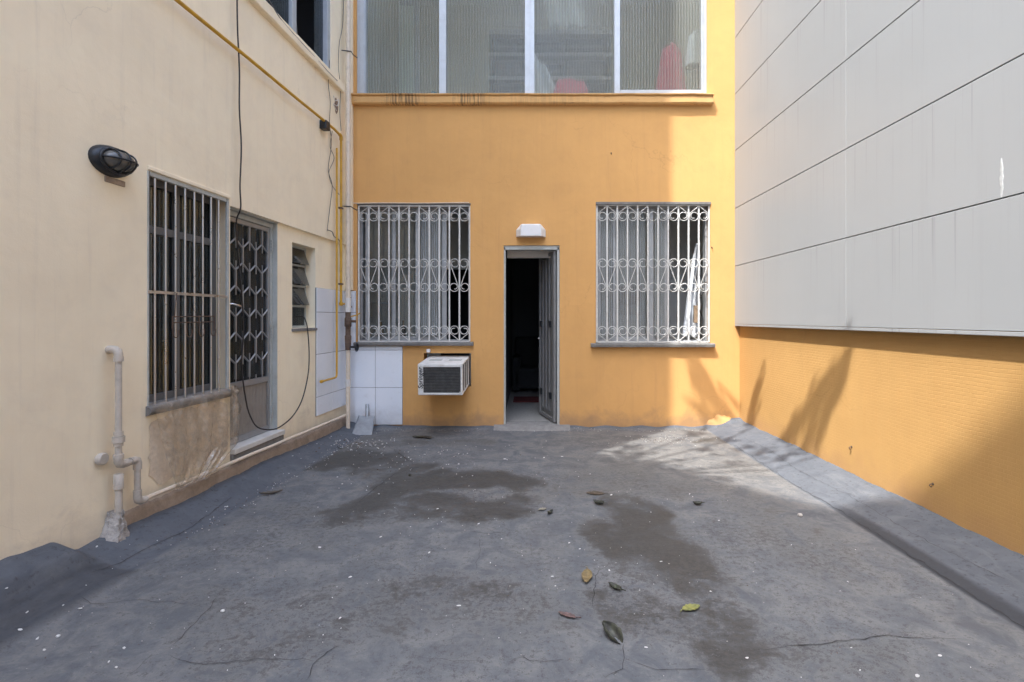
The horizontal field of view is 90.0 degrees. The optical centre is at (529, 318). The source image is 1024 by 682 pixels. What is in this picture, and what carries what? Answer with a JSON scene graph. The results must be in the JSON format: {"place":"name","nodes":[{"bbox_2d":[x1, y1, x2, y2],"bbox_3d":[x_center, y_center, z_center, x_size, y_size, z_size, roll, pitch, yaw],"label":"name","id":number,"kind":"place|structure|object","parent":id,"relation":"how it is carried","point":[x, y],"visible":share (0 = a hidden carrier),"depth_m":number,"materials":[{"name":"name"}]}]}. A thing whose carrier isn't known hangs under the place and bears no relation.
{"place":"outdoors","nodes":[
{"label":"outdoors","id":0,"kind":"place"},
{"bbox_2d":[0,417,1023,681],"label":"floor","id":1,"kind":"structure","parent":0,"point":[858,565],"depth_m":2.53,"materials":[{"name":"grey concrete"}]},
{"bbox_2d":[113,473,123,517],"bbox_3d":[-2.279,1.025,2.838,0.048,0.330,0.047,0,0,0],"label":"capped stub","id":2,"kind":"object","parent":1,"relation":"on","point":[118,482],"visible":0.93,"depth_m":2.82,"materials":[{"name":"paint"}]},
{"bbox_2d":[260,490,281,493],"bbox_3d":[-1.888,1.273,3.739,0.155,0.024,0.028,0,0,-28],"label":"fallen leaf","id":3,"kind":"object","parent":1,"relation":"on","point":[271,492],"visible":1,"depth_m":3.74,"materials":[{"name":"plant"}]},
{"bbox_2d":[352,404,374,434],"bbox_3d":[-1.850,1.139,5.806,0.226,0.289,0.350,0,0,0],"label":"dustpan","id":4,"kind":"object","parent":1,"relation":"on","point":[364,425],"visible":1,"depth_m":5.78,"materials":[{"name":"white plastic"}]},
{"bbox_2d":[26,428,970,679],"bbox_3d":[0.062,1.225,3.829,4.620,0.142,4.257,0,0,0],"label":"debris","id":5,"kind":"object","parent":1,"relation":"on","point":[428,509],"visible":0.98,"depth_m":4.31,"materials":[{"name":"white paint"}]},
{"bbox_2d":[558,611,580,617],"bbox_3d":[0.169,1.279,2.205,0.106,0.010,0.032,0,0,30],"label":"fallen leaf","id":6,"kind":"object","parent":1,"relation":"on","point":[567,614],"visible":1,"depth_m":2.21,"materials":[{"name":"plant"}]},
{"bbox_2d":[581,566,592,581],"bbox_3d":[0.285,1.277,2.551,0.056,0.016,0.159,0,0,10],"label":"fallen leaf","id":7,"kind":"object","parent":1,"relation":"on","point":[586,575],"visible":1,"depth_m":2.55,"materials":[{"name":"brown plant"}]},
{"bbox_2d":[586,491,604,494],"bbox_3d":[0.496,1.290,3.778,0.160,0.009,0.076,0,0,10],"label":"fallen leaf","id":8,"kind":"object","parent":1,"relation":"on","point":[595,492],"visible":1,"depth_m":3.79,"materials":[{"name":"plant"}]},
{"bbox_2d":[593,499,606,503],"bbox_3d":[0.485,1.278,3.551,0.114,0.026,0.043,0,0,40],"label":"fallen leaf","id":9,"kind":"object","parent":1,"relation":"on","point":[598,501],"visible":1,"depth_m":3.55,"materials":[{"name":"plant"}]},
{"bbox_2d":[602,620,622,643],"bbox_3d":[0.338,1.270,2.056,0.063,0.041,0.136,0,26,-40],"label":"fallen leaf","id":10,"kind":"object","parent":1,"relation":"on","point":[612,630],"visible":0.96,"depth_m":2.08,"materials":[{"name":"plant"}]},
{"bbox_2d":[609,582,625,590],"bbox_3d":[0.411,1.275,2.426,0.036,0.015,0.103,0,0,-35],"label":"fallen leaf","id":11,"kind":"object","parent":1,"relation":"on","point":[615,586],"visible":1,"depth_m":2.44,"materials":[{"name":"plant"}]},
{"bbox_2d":[680,603,699,611],"bbox_3d":[0.703,1.278,2.258,0.114,0.010,0.048,0,0,-22],"label":"fallen leaf","id":12,"kind":"object","parent":1,"relation":"on","point":[689,607],"visible":1,"depth_m":2.26,"materials":[{"name":"yellow plant"}]},
{"bbox_2d":[693,501,704,504],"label":"fallen leaf","id":13,"kind":"object","parent":1,"relation":"on","point":[698,502],"visible":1,"depth_m":3.53,"materials":[{"name":"plant"}]},
{"bbox_2d":[740,324,1023,554],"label":"boundary wall","id":14,"kind":"structure","parent":1,"relation":"on","point":[909,416],"depth_m":3.31,"materials":[{"name":"orange paint"}]},
{"bbox_2d":[512,337,538,390],"bbox_3d":[0.070,0.785,9.040,0.740,0.890,0.880,0,0,0],"label":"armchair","id":15,"kind":"object","parent":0,"point":[525,366],"visible":0.49,"depth_m":8.70,"materials":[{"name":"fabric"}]},
{"bbox_2d":[350,0,739,430],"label":"orange building","id":16,"kind":"structure","parent":0,"point":[505,119],"depth_m":6.00,"materials":[{"name":"paint"}]},
{"bbox_2d":[370,283,397,303],"bbox_3d":[-2.015,-0.335,7.150,0.244,0.266,0.909,0,0,0],"label":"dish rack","id":17,"kind":"object","parent":16,"relation":"attached to","point":[384,302],"visible":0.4,"depth_m":7.01,"materials":[{"name":"grey metal"}]},
{"bbox_2d":[353,202,468,203],"bbox_3d":[-1.405,-1.413,5.988,1.385,0.145,0.015,0,0,0],"label":"thin wire","id":18,"kind":"object","parent":16,"relation":"attached to","point":[418,203],"visible":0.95,"depth_m":5.98,"materials":[{"name":"beige paint"}]},
{"bbox_2d":[353,203,473,345],"bbox_3d":[-1.354,-0.513,6.055,1.387,1.668,0.241,0,0,0],"label":"window","id":19,"kind":"structure","parent":16,"relation":"in","point":[431,286],"depth_m":6.09,"materials":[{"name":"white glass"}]},
{"bbox_2d":[418,355,469,394],"bbox_3d":[-0.954,0.631,5.790,0.475,0.336,0.701,0,3,0],"label":"air conditioner","id":20,"kind":"object","parent":16,"relation":"attached to","point":[443,374],"visible":1,"depth_m":5.46,"materials":[{"name":"grey paint"}]},
{"bbox_2d":[516,224,545,236],"bbox_3d":[0.011,-1.019,5.938,0.345,0.149,0.125,0,0,0],"label":"wall lamp","id":21,"kind":"object","parent":16,"relation":"attached to","point":[530,230],"visible":1,"depth_m":5.88,"materials":[{"name":"white plastic"}]},
{"bbox_2d":[357,0,706,92],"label":"window","id":22,"kind":"structure","parent":16,"relation":"in","point":[404,46],"depth_m":6.06,"materials":[{"name":"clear glass"}]},
{"bbox_2d":[513,396,556,401],"bbox_3d":[0.075,1.242,7.850,0.650,0.013,0.500,0,0,0],"label":"doormat","id":23,"kind":"object","parent":16,"relation":"on","point":[526,399],"visible":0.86,"depth_m":7.79,"materials":[{"name":"fabric"}]},
{"bbox_2d":[536,251,555,421],"bbox_3d":[0.189,0.217,6.348,0.086,2.025,0.640,0,0,-15],"label":"metal door","id":24,"kind":"structure","parent":16,"relation":"in","point":[547,266],"depth_m":6.31,"materials":[{"name":"grey metal"}]},
{"bbox_2d":[591,202,715,346],"bbox_3d":[1.432,-0.512,6.054,1.440,1.701,0.241,0,0,0],"label":"window","id":25,"kind":"structure","parent":16,"relation":"in","point":[620,226],"depth_m":6.09,"materials":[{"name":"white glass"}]},
{"bbox_2d":[683,243,697,336],"bbox_3d":[1.950,-0.340,6.206,0.204,1.141,0.102,0,0,0],"label":"curtain","id":26,"kind":"object","parent":16,"relation":"hanging from","point":[693,298],"visible":0.65,"depth_m":6.21,"materials":[{"name":"white fabric"}]},
{"bbox_2d":[693,305,697,322],"bbox_3d":[1.981,-0.050,6.115,0.054,0.207,0.030,0,0,0],"label":"wood block","id":27,"kind":"object","parent":16,"relation":"attached to","point":[695,313],"depth_m":6.10,"materials":[{"name":"brown wood"}]},
{"bbox_2d":[695,256,703,337],"bbox_3d":[2.035,-0.253,6.130,0.106,0.997,0.036,0,0,0],"label":"loose cable","id":28,"kind":"object","parent":16,"relation":"attached to","point":[700,297],"visible":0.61,"depth_m":6.12,"materials":[{"name":"black rubber"}]},
{"bbox_3d":[-1.835,0.770,7.000,0.570,0.960,1.280,0,0,0],"label":"kitchen counter","id":29,"kind":"object","parent":16,"relation":"in","visible":0},
{"bbox_2d":[380,321,383,335],"bbox_3d":[-1.920,0.160,6.600,0.070,0.259,0.068,0,0,0],"label":"bottle","id":30,"kind":"object","parent":29,"relation":"on","point":[382,330],"visible":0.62,"depth_m":6.58,"materials":[{"name":"white plastic"}]},
{"bbox_2d":[401,319,405,335],"bbox_3d":[-1.720,0.149,6.950,0.070,0.279,0.068,0,0,0],"label":"bottle","id":31,"kind":"object","parent":29,"relation":"on","point":[403,331],"visible":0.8,"depth_m":6.92,"materials":[{"name":"white plastic"}]},
{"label":"ground","id":32,"kind":"structure","parent":0,"visible":0},
{"bbox_2d":[0,0,352,559],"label":"cream building","id":33,"kind":"structure","parent":32,"relation":"on","point":[93,264],"depth_m":3.24,"materials":[{"name":"paint"}]},
{"bbox_2d":[94,453,108,464],"bbox_3d":[-2.323,0.762,2.773,0.041,0.066,0.065,0,0,4],"label":"pipe cap","id":34,"kind":"object","parent":33,"relation":"attached to","point":[101,459],"visible":1,"depth_m":2.76,"materials":[{"name":"paint"}]},
{"bbox_2d":[88,144,138,186],"bbox_3d":[-2.265,-0.851,2.831,0.136,0.202,0.256,0,0,4],"label":"bulkhead lamp","id":35,"kind":"object","parent":33,"relation":"attached to","point":[110,161],"visible":1,"depth_m":2.78,"materials":[{"name":"black paint"}]},
{"bbox_2d":[146,165,232,415],"bbox_3d":[-2.337,-0.165,3.468,0.176,1.520,0.768,0,0,4],"label":"window","id":36,"kind":"structure","parent":33,"relation":"in","point":[181,222],"depth_m":3.49,"materials":[{"name":"grey paint"}]},
{"bbox_2d":[172,293,215,337],"bbox_3d":[-2.271,-0.018,3.463,0.028,0.291,0.407,0,0,4],"label":"wire rack","id":37,"kind":"object","parent":33,"relation":"hanging from","point":[186,322],"visible":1,"depth_m":3.42,"materials":[{"name":"metal"}]},
{"bbox_2d":[105,346,345,504],"bbox_3d":[-2.191,0.629,4.327,0.100,0.958,3.067,0,0,4],"label":"drain pipe","id":38,"kind":"object","parent":33,"relation":"attached to","point":[117,442],"visible":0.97,"depth_m":2.91,"materials":[{"name":"paint"}]},
{"bbox_2d":[230,217,272,444],"bbox_3d":[-2.308,0.098,4.213,0.090,1.775,0.613,0,0,0],"label":"aluminium door","id":39,"kind":"structure","parent":33,"relation":"in","point":[253,239],"depth_m":4.23,"materials":[{"name":"grey metal"}]},
{"bbox_2d":[174,0,344,305],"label":"gas pipe","id":40,"kind":"object","parent":33,"relation":"attached to","point":[215,31],"visible":0.99,"depth_m":4.62,"materials":[{"name":"yellow metal"}]},
{"bbox_2d":[235,0,309,429],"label":"power cable","id":41,"kind":"object","parent":33,"relation":"attached to","point":[238,248],"visible":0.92,"depth_m":4.06,"materials":[{"name":"black rubber"}]},
{"bbox_2d":[266,0,329,68],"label":"window","id":42,"kind":"structure","parent":33,"relation":"in","point":[286,9],"depth_m":5.38,"materials":[{"name":"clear glass"}]},
{"bbox_2d":[269,0,327,70],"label":"thin wire","id":43,"kind":"object","parent":33,"relation":"on","point":[290,30],"visible":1,"depth_m":4.54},
{"bbox_2d":[291,245,317,331],"bbox_3d":[-2.268,-0.295,5.030,0.143,0.840,0.484,0,0,4],"label":"window","id":44,"kind":"structure","parent":33,"relation":"in","point":[299,297],"depth_m":5.10,"materials":[{"name":"grey glass"}]},
{"bbox_2d":[320,120,329,130],"bbox_3d":[-2.128,-2.000,5.312,0.075,0.090,0.090,0,0,4],"label":"junction box","id":45,"kind":"object","parent":33,"relation":"attached to","point":[325,126],"visible":1,"depth_m":5.27,"materials":[{"name":"black paint"}]},
{"bbox_2d":[320,148,337,382],"bbox_3d":[-2.123,-0.599,5.420,0.030,2.523,0.376,0,0,4],"label":"branch gas pipe","id":46,"kind":"object","parent":33,"relation":"attached to","point":[328,379],"visible":1,"depth_m":5.59,"materials":[{"name":"yellow metal"}]},
{"bbox_2d":[327,60,332,229],"bbox_3d":[-2.140,-1.837,5.471,0.006,1.837,0.127,0,0,4],"label":"thin wire","id":47,"kind":"object","parent":33,"relation":"attached to","point":[330,150],"visible":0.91,"depth_m":5.47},
{"bbox_2d":[329,133,338,193],"bbox_3d":[-2.129,-1.696,5.567,0.006,0.652,0.253,0,0,4],"label":"thin wire","id":48,"kind":"object","parent":33,"relation":"attached to","point":[333,160],"visible":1,"depth_m":5.50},
{"bbox_2d":[338,0,343,126],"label":"thin wire","id":49,"kind":"object","parent":33,"relation":"attached to","point":[338,55],"visible":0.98,"depth_m":5.72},
{"bbox_2d":[341,0,359,428],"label":"downpipe","id":50,"kind":"object","parent":33,"relation":"attached to","point":[348,321],"visible":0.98,"depth_m":5.77,"materials":[{"name":"beige paint"}]},
{"bbox_2d":[735,0,1023,336],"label":"clad building","id":51,"kind":"structure","parent":32,"relation":"on","point":[879,165],"depth_m":3.50,"materials":[{"name":"white metal"}]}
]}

